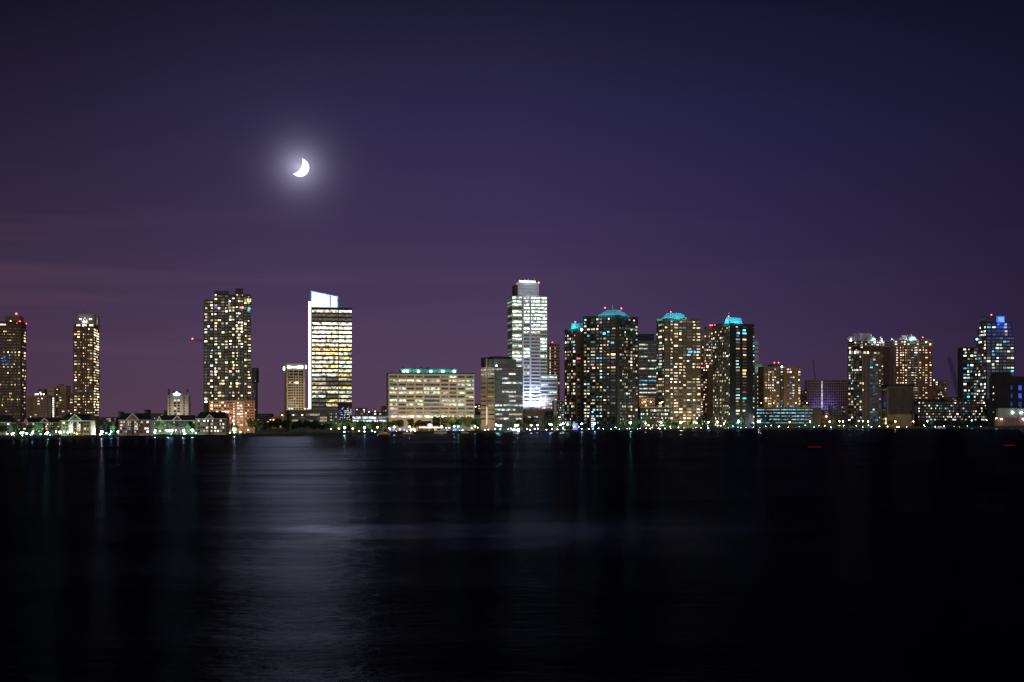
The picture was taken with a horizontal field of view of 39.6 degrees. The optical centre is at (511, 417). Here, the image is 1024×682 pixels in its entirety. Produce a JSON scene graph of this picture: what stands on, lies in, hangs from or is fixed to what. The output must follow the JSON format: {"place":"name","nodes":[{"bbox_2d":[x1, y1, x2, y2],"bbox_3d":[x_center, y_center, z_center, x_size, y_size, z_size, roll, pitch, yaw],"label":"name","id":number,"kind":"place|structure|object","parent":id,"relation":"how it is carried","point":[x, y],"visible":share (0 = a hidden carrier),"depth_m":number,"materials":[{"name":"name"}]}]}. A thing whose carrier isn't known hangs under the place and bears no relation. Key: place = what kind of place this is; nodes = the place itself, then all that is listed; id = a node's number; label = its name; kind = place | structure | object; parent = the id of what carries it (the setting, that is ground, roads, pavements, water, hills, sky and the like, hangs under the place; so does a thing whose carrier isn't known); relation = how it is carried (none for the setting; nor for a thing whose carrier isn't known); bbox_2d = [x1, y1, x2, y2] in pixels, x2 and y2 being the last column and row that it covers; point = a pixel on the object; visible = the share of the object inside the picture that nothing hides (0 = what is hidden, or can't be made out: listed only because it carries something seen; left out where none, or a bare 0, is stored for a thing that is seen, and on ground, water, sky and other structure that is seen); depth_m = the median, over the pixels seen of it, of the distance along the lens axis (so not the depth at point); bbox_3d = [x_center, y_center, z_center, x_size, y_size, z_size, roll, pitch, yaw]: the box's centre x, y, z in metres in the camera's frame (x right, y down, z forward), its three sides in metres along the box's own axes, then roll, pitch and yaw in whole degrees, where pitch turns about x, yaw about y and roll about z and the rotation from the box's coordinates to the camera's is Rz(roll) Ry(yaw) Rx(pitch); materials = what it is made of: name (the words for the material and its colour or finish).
{"place":"outdoors","nodes":[
{"label":"outdoors","id":0,"kind":"place"},
{"bbox_2d":[0,313,26,433],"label":"apartment tower","id":1,"kind":"structure","parent":0,"point":[13,345],"depth_m":1264.02,"materials":[{"name":"brown"}]},
{"bbox_2d":[0,328,25,426],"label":"window","id":2,"kind":"structure","parent":1,"relation":"in","point":[0,328],"depth_m":1263.71,"materials":[{"name":"yellow"}]},
{"bbox_2d":[73,310,99,433],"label":"apartment tower","id":3,"kind":"structure","parent":0,"point":[86,364],"depth_m":1241.90,"materials":[{"name":"stone"}]},
{"bbox_2d":[74,328,98,415],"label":"window","id":4,"kind":"structure","parent":3,"relation":"in","point":[74,328],"depth_m":1241.39,"materials":[{"name":"yellow"}]},
{"bbox_2d":[100,417,117,425],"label":"building","id":5,"kind":"structure","parent":0,"point":[110,420],"depth_m":2300.00,"materials":[{"name":"black"}]},
{"bbox_2d":[150,413,163,424],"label":"building","id":6,"kind":"structure","parent":0,"point":[155,415],"depth_m":1900.00,"materials":[{"name":"black"}]},
{"bbox_2d":[204,288,254,432],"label":"apartment tower","id":7,"kind":"structure","parent":0,"point":[227,353],"depth_m":1344.16,"materials":[{"name":"brown glass"}]},
{"bbox_2d":[204,294,253,424],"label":"window","id":8,"kind":"structure","parent":7,"relation":"in","point":[236,294],"depth_m":1344.22,"materials":[{"name":"yellow"}]},
{"bbox_2d":[252,368,258,429],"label":"office building","id":9,"kind":"structure","parent":0,"point":[255,376],"depth_m":1620.62,"materials":[{"name":"black"}]},
{"bbox_2d":[258,414,273,424],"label":"building","id":10,"kind":"structure","parent":0,"point":[262,418],"depth_m":2500.00,"materials":[{"name":"black"}]},
{"bbox_2d":[283,364,306,429],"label":"office tower","id":11,"kind":"structure","parent":0,"point":[294,386],"depth_m":1642.75,"materials":[{"name":"beige stone"}]},
{"bbox_2d":[294,159,308,176],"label":"moon","id":12,"kind":"object","parent":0,"point":[303,171],"visible":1,"depth_m":29124.56,"materials":[{"name":"white"}]},
{"bbox_2d":[308,291,351,431],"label":"office tower","id":13,"kind":"structure","parent":0,"point":[329,354],"depth_m":1462.72,"materials":[{"name":"white metal"}]},
{"bbox_2d":[312,382,351,405],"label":"window","id":14,"kind":"structure","parent":13,"relation":"in","point":[327,383],"depth_m":1462.71,"materials":[{"name":"yellow"}]},
{"bbox_2d":[355,408,366,414],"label":"building","id":15,"kind":"structure","parent":0,"point":[360,411],"depth_m":2400.00,"materials":[{"name":"black"}]},
{"bbox_2d":[352,415,385,428],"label":"parking garage","id":16,"kind":"structure","parent":0,"point":[371,418],"depth_m":1761.87,"materials":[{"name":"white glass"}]},
{"bbox_2d":[474,404,480,427],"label":"building","id":17,"kind":"structure","parent":0,"point":[477,408],"depth_m":2000.00,"materials":[{"name":"brown"}]},
{"bbox_2d":[18,426,988,435],"bbox_3d":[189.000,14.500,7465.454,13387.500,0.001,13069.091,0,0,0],"label":"ground","id":18,"kind":"structure","parent":0,"point":[108,430],"depth_m":1579.64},
{"bbox_2d":[0,415,16,435],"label":"townhouse","id":19,"kind":"structure","parent":18,"relation":"on","point":[8,421],"depth_m":1128.93,"materials":[{"name":"grey brick"}]},
{"bbox_2d":[26,396,32,417],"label":"apartment block","id":20,"kind":"structure","parent":18,"relation":"on","point":[29,406],"depth_m":1520.17,"materials":[{"name":"black"}]},
{"bbox_2d":[34,423,41,430],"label":"tree","id":21,"kind":"object","parent":18,"relation":"on","point":[37,426],"visible":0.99,"depth_m":1112.52,"materials":[{"name":"green plant"}]},
{"bbox_2d":[21,417,61,434],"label":"townhouse","id":22,"kind":"structure","parent":18,"relation":"on","point":[46,422],"depth_m":1205.00,"materials":[{"name":"brick"}]},
{"bbox_2d":[33,394,50,416],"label":"apartment block","id":23,"kind":"structure","parent":18,"relation":"on","point":[41,405],"depth_m":1510.61,"materials":[{"name":"brown"}]},
{"bbox_2d":[47,386,57,416],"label":"apartment block","id":24,"kind":"structure","parent":18,"relation":"on","point":[51,391],"depth_m":1525.38,"materials":[{"name":"black"}]},
{"bbox_2d":[54,384,70,417],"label":"apartment block","id":25,"kind":"structure","parent":18,"relation":"on","point":[62,391],"depth_m":1535.52,"materials":[{"name":"black"}]},
{"bbox_2d":[68,393,72,413],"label":"apartment block","id":26,"kind":"structure","parent":18,"relation":"on","point":[70,403],"depth_m":1545.26,"materials":[{"name":"black"}]},
{"bbox_2d":[60,414,96,435],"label":"townhouse","id":27,"kind":"structure","parent":18,"relation":"on","point":[81,424],"depth_m":1126.00,"materials":[{"name":"beige brick"}]},
{"bbox_2d":[99,422,107,430],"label":"tree","id":28,"kind":"object","parent":18,"relation":"on","point":[103,426],"visible":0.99,"depth_m":1157.90,"materials":[{"name":"green plant"}]},
{"bbox_2d":[118,413,154,435],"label":"townhouse","id":29,"kind":"structure","parent":18,"relation":"on","point":[136,424],"depth_m":1134.00,"materials":[{"name":"grey brick"}]},
{"bbox_2d":[156,415,195,433],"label":"townhouse","id":30,"kind":"structure","parent":18,"relation":"on","point":[178,420],"depth_m":1223.88,"materials":[{"name":"brick"}]},
{"bbox_2d":[168,389,189,414],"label":"building","id":31,"kind":"structure","parent":18,"relation":"on","point":[178,403],"depth_m":1620.56,"materials":[{"name":"grey"}]},
{"bbox_2d":[195,412,229,434],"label":"townhouse","id":32,"kind":"structure","parent":18,"relation":"on","point":[212,423],"depth_m":1186.00,"materials":[{"name":"brick"}]},
{"bbox_2d":[246,418,257,432],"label":"tree","id":33,"kind":"object","parent":18,"relation":"on","point":[251,423],"visible":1,"depth_m":1243.29,"materials":[{"name":"green plant"}]},
{"bbox_2d":[264,420,275,432],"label":"tree","id":34,"kind":"object","parent":18,"relation":"on","point":[269,424],"visible":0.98,"depth_m":1257.27,"materials":[{"name":"green plant"}]},
{"bbox_2d":[273,418,281,432],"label":"tree","id":35,"kind":"object","parent":18,"relation":"on","point":[278,422],"visible":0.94,"depth_m":1267.77,"materials":[{"name":"green plant"}]},
{"bbox_2d":[282,419,290,431],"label":"tree","id":36,"kind":"object","parent":18,"relation":"on","point":[285,426],"visible":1,"depth_m":1272.12,"materials":[{"name":"green plant"}]},
{"bbox_2d":[297,419,309,428],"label":"tree","id":37,"kind":"object","parent":18,"relation":"on","point":[305,424],"visible":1,"depth_m":1288.70,"materials":[{"name":"green plant"}]},
{"bbox_2d":[286,408,339,431],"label":"office annex","id":38,"kind":"object","parent":18,"relation":"on","point":[324,416],"visible":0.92,"depth_m":1431.77,"materials":[{"name":"grey metal"}]},
{"bbox_2d":[308,420,317,429],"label":"tree","id":39,"kind":"object","parent":18,"relation":"on","point":[313,423],"visible":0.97,"depth_m":1304.09,"materials":[{"name":"green plant"}]},
{"bbox_2d":[340,418,351,430],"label":"tree","id":40,"kind":"object","parent":18,"relation":"on","point":[345,422],"visible":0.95,"depth_m":1357.98,"materials":[{"name":"green plant"}]},
{"bbox_2d":[387,420,397,427],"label":"tree","id":41,"kind":"object","parent":18,"relation":"on","point":[392,423],"visible":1,"depth_m":1416.28,"materials":[{"name":"green plant"}]},
{"bbox_2d":[407,418,414,430],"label":"tree","id":42,"kind":"object","parent":18,"relation":"on","point":[411,421],"visible":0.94,"depth_m":1433.57,"materials":[{"name":"green plant"}]},
{"bbox_2d":[418,421,439,430],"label":"restaurant","id":43,"kind":"structure","parent":18,"relation":"on","point":[426,426],"depth_m":1410.07,"materials":[{"name":"grey"}]},
{"bbox_2d":[386,367,474,430],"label":"office block","id":44,"kind":"structure","parent":18,"relation":"on","point":[416,394],"depth_m":1516.40,"materials":[{"name":"beige stone"}]},
{"bbox_2d":[432,416,442,422],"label":"tree","id":45,"kind":"object","parent":18,"relation":"on","point":[436,419],"visible":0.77,"depth_m":1461.85,"materials":[{"name":"green plant"}]},
{"bbox_2d":[447,416,455,430],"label":"tree","id":46,"kind":"object","parent":18,"relation":"on","point":[451,421],"visible":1,"depth_m":1479.01,"materials":[{"name":"green plant"}]},
{"bbox_2d":[454,416,463,425],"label":"tree","id":47,"kind":"object","parent":18,"relation":"on","point":[459,421],"visible":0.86,"depth_m":1497.21,"materials":[{"name":"green plant"}]},
{"bbox_2d":[463,416,471,429],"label":"tree","id":48,"kind":"object","parent":18,"relation":"on","point":[467,421],"visible":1,"depth_m":1501.56,"materials":[{"name":"green plant"}]},
{"bbox_2d":[481,356,522,429],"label":"office block","id":49,"kind":"structure","parent":18,"relation":"on","point":[502,390],"depth_m":1619.86,"materials":[{"name":"stone"}]},
{"bbox_2d":[0,426,1016,435],"bbox_3d":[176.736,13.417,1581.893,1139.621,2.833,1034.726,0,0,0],"label":"undergrowth","id":50,"kind":"object","parent":18,"relation":"on","point":[65,434],"visible":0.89,"depth_m":1257.03,"materials":[{"name":"green plant"}]},
{"bbox_2d":[0,427,1023,438],"bbox_3d":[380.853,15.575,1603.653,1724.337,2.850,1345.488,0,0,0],"label":"seawall","id":51,"kind":"object","parent":18,"relation":"on","point":[105,436],"visible":0.63,"depth_m":1312.79,"materials":[{"name":"concrete"}]},
{"bbox_2d":[523,416,533,425],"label":"tree","id":52,"kind":"object","parent":18,"relation":"on","point":[527,420],"visible":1,"depth_m":1592.43,"materials":[{"name":"green plant"}]},
{"bbox_2d":[533,417,541,428],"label":"tree","id":53,"kind":"object","parent":18,"relation":"on","point":[536,420],"visible":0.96,"depth_m":1591.96,"materials":[{"name":"green plant"}]},
{"bbox_2d":[547,415,556,428],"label":"tree","id":54,"kind":"object","parent":18,"relation":"on","point":[550,418],"visible":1,"depth_m":1621.69,"materials":[{"name":"green plant"}]},
{"bbox_2d":[552,400,564,428],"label":"office annex","id":55,"kind":"object","parent":18,"relation":"on","point":[558,408],"visible":0.88,"depth_m":1730.39,"materials":[{"name":"white paint"}]},
{"bbox_2d":[608,415,615,428],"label":"tree","id":56,"kind":"object","parent":18,"relation":"on","point":[611,419],"visible":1,"depth_m":1672.99,"materials":[{"name":"green plant"}]},
{"bbox_2d":[646,417,654,428],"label":"tree","id":57,"kind":"object","parent":18,"relation":"on","point":[649,421],"visible":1,"depth_m":1719.75,"materials":[{"name":"green plant"}]},
{"bbox_2d":[701,363,711,427],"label":"apartment block","id":58,"kind":"structure","parent":18,"relation":"on","point":[706,391],"depth_m":1961.07,"materials":[{"name":"brown"}]},
{"bbox_2d":[760,413,769,427],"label":"tree","id":59,"kind":"object","parent":18,"relation":"on","point":[764,417],"visible":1,"depth_m":1915.67,"materials":[{"name":"green plant"}]},
{"bbox_2d":[804,379,847,425],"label":"office block","id":60,"kind":"structure","parent":18,"relation":"on","point":[823,394],"depth_m":2558.69,"materials":[{"name":"stone"}]},
{"bbox_2d":[808,381,847,407],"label":"window","id":61,"kind":"structure","parent":60,"relation":"in","point":[808,381],"depth_m":2558.38,"materials":[{"name":"purple glass"}]},
{"bbox_2d":[910,367,919,426],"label":"crane","id":62,"kind":"object","parent":18,"relation":"on","point":[912,408],"visible":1,"depth_m":2109.17,"materials":[{"name":"metal"}]},
{"bbox_2d":[914,397,987,426],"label":"apartment block","id":63,"kind":"structure","parent":18,"relation":"on","point":[939,411],"depth_m":2230.00,"materials":[{"name":"black"}]},
{"bbox_2d":[918,398,986,419],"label":"window","id":64,"kind":"structure","parent":63,"relation":"in","point":[945,398],"depth_m":2229.82,"materials":[{"name":"black glass"}]},
{"bbox_2d":[947,357,962,426],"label":"crane","id":65,"kind":"object","parent":18,"relation":"on","point":[958,400],"visible":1,"depth_m":2194.59,"materials":[{"name":"metal"}]},
{"bbox_2d":[994,417,1023,425],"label":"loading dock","id":66,"kind":"object","parent":18,"relation":"on","point":[1008,421],"visible":1,"depth_m":2135.00,"materials":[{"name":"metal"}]},
{"bbox_2d":[0,428,1023,681],"bbox_3d":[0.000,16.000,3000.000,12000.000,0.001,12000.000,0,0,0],"label":"river water","id":67,"kind":"structure","parent":0,"point":[728,556],"depth_m":162.48,"materials":[{"name":"black liquid"}]},
{"bbox_2d":[386,429,478,433],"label":"quay","id":68,"kind":"structure","parent":67,"relation":"in","point":[453,431],"depth_m":1397.46,"materials":[{"name":"stone"}]},
{"bbox_2d":[434,403,446,433],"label":"sailboat","id":69,"kind":"object","parent":67,"relation":"on","point":[439,431],"visible":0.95,"depth_m":1397.46,"materials":[{"name":"white"}]},
{"bbox_2d":[576,428,635,431],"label":"quay","id":70,"kind":"structure","parent":67,"relation":"in","point":[594,430],"depth_m":1632.07,"materials":[{"name":"concrete"}]},
{"bbox_2d":[708,427,758,429],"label":"quay","id":71,"kind":"structure","parent":67,"relation":"in","point":[711,428],"depth_m":1821.20,"materials":[{"name":"concrete"}]},
{"bbox_2d":[0,0,1023,418],"label":"sky","id":72,"kind":"structure","parent":0,"point":[814,175],"materials":[{"name":"purple"}]},
{"bbox_2d":[507,279,556,428],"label":"office tower","id":73,"kind":"structure","parent":0,"point":[526,326],"depth_m":1743.08,"materials":[{"name":"white glass"}]},
{"bbox_2d":[508,297,556,413],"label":"window","id":74,"kind":"structure","parent":73,"relation":"in","point":[511,297],"depth_m":1746.79,"materials":[{"name":"white glass"}]},
{"bbox_2d":[547,342,559,399],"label":"office tower","id":75,"kind":"structure","parent":0,"point":[553,358],"depth_m":2060.70,"materials":[{"name":"stone"}]},
{"bbox_2d":[548,344,558,396],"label":"window","id":76,"kind":"structure","parent":75,"relation":"in","point":[548,344],"depth_m":2060.74,"materials":[{"name":"black glass"}]},
{"bbox_2d":[564,318,582,428],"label":"apartment tower","id":77,"kind":"structure","parent":0,"point":[573,367],"depth_m":1805.96,"materials":[{"name":"grey concrete"}]},
{"bbox_2d":[565,331,579,425],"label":"window","id":78,"kind":"structure","parent":77,"relation":"in","point":[573,331],"depth_m":1803.12,"materials":[{"name":"black"}]},
{"bbox_2d":[583,307,637,428],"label":"apartment tower","id":79,"kind":"structure","parent":0,"point":[610,362],"depth_m":1786.00,"materials":[{"name":"black brick"}]},
{"bbox_2d":[584,318,636,422],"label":"window","id":80,"kind":"structure","parent":79,"relation":"in","point":[600,318],"depth_m":1789.09,"materials":[{"name":"black"}]},
{"bbox_2d":[638,334,655,406],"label":"office block","id":81,"kind":"structure","parent":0,"point":[646,365],"depth_m":2080.78,"materials":[{"name":"stone"}]},
{"bbox_2d":[638,398,670,428],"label":"building","id":82,"kind":"structure","parent":0,"point":[649,409],"depth_m":1819.76,"materials":[{"name":"grey"}]},
{"bbox_2d":[656,311,700,428],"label":"apartment tower","id":83,"kind":"structure","parent":0,"point":[678,363],"depth_m":1858.31,"materials":[{"name":"beige stone"}]},
{"bbox_2d":[659,321,699,421],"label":"window","id":84,"kind":"structure","parent":83,"relation":"in","point":[659,321],"depth_m":1858.09,"materials":[{"name":"yellow"}]},
{"bbox_2d":[701,325,711,364],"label":"apartment tower","id":85,"kind":"structure","parent":0,"point":[706,345],"depth_m":2060.60,"materials":[{"name":"brown"}]},
{"bbox_2d":[702,333,711,363],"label":"window","id":86,"kind":"structure","parent":85,"relation":"in","point":[702,333],"depth_m":2060.23,"materials":[{"name":"black"}]},
{"bbox_2d":[712,316,754,427],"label":"apartment tower","id":87,"kind":"structure","parent":0,"point":[733,367],"depth_m":1891.71,"materials":[{"name":"grey concrete"}]},
{"bbox_2d":[713,326,753,424],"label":"window","id":88,"kind":"structure","parent":87,"relation":"in","point":[743,326],"depth_m":1891.50,"materials":[{"name":"black"}]},
{"bbox_2d":[755,341,757,363],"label":"office tower","id":89,"kind":"structure","parent":0,"point":[756,352],"depth_m":2180.24,"materials":[{"name":"grey glass"}]},
{"bbox_2d":[755,364,768,426],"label":"office block","id":90,"kind":"structure","parent":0,"point":[756,382],"depth_m":2140.10,"materials":[{"name":"green glass"}]},
{"bbox_2d":[758,362,800,406],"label":"apartment block","id":91,"kind":"structure","parent":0,"point":[778,386],"depth_m":2093.27,"materials":[{"name":"brown"}]},
{"bbox_2d":[765,369,799,406],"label":"window","id":92,"kind":"structure","parent":91,"relation":"in","point":[765,369],"depth_m":2092.17,"materials":[{"name":"black"}]},
{"bbox_2d":[756,405,820,427],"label":"building","id":93,"kind":"structure","parent":0,"point":[800,416],"depth_m":1995.52,"materials":[{"name":"grey"}]},
{"bbox_2d":[800,391,806,406],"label":"building","id":94,"kind":"structure","parent":0,"point":[803,397],"depth_m":2450.00,"materials":[{"name":"black"}]},
{"bbox_2d":[821,415,846,426],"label":"building","id":95,"kind":"structure","parent":0,"point":[827,418],"depth_m":2240.00,"materials":[{"name":"brown"}]},
{"bbox_2d":[832,409,841,414],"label":"building","id":96,"kind":"structure","parent":0,"point":[836,411],"depth_m":2290.00,"materials":[{"name":"grey"}]},
{"bbox_2d":[847,351,881,426],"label":"apartment tower","id":97,"kind":"structure","parent":0,"point":[864,387],"depth_m":2141.43,"materials":[{"name":"grey stone"}]},
{"bbox_2d":[848,352,880,423],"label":"window","id":98,"kind":"structure","parent":97,"relation":"in","point":[871,352],"depth_m":2142.30,"materials":[{"name":"black"}]},
{"bbox_2d":[847,333,890,384],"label":"apartment tower","id":99,"kind":"structure","parent":0,"point":[862,342],"depth_m":2199.62,"materials":[{"name":"red brick"}]},
{"bbox_2d":[882,385,913,426],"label":"warehouse","id":100,"kind":"structure","parent":0,"point":[897,404],"depth_m":2155.31,"materials":[{"name":"stone"}]},
{"bbox_2d":[890,335,932,400],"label":"apartment tower","id":101,"kind":"structure","parent":0,"point":[910,355],"depth_m":2258.13,"materials":[{"name":"red brick"}]},
{"bbox_2d":[896,341,930,397],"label":"window","id":102,"kind":"structure","parent":101,"relation":"in","point":[898,341],"depth_m":2258.31,"materials":[{"name":"black glass"}]},
{"bbox_2d":[932,381,946,398],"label":"building","id":103,"kind":"structure","parent":0,"point":[939,389],"depth_m":2560.00,"materials":[{"name":"brown"}]},
{"bbox_2d":[958,347,975,398],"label":"apartment tower","id":104,"kind":"structure","parent":0,"point":[967,372],"depth_m":2440.77,"materials":[{"name":"black glass"}]},
{"bbox_2d":[976,314,1014,425],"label":"apartment tower","id":105,"kind":"structure","parent":0,"point":[995,345],"depth_m":2363.18,"materials":[{"name":"grey glass"}]},
{"bbox_2d":[977,323,1013,397],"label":"window","id":106,"kind":"structure","parent":105,"relation":"in","point":[983,323],"depth_m":2363.22,"materials":[{"name":"black"}]},
{"bbox_2d":[989,372,1023,426],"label":"warehouse","id":107,"kind":"structure","parent":0,"point":[1006,389],"depth_m":2183.24,"materials":[{"name":"black"}]},
{"bbox_2d":[996,408,1023,426],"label":"building","id":108,"kind":"structure","parent":0,"point":[1009,412],"depth_m":2150.00,"materials":[{"name":"grey"}]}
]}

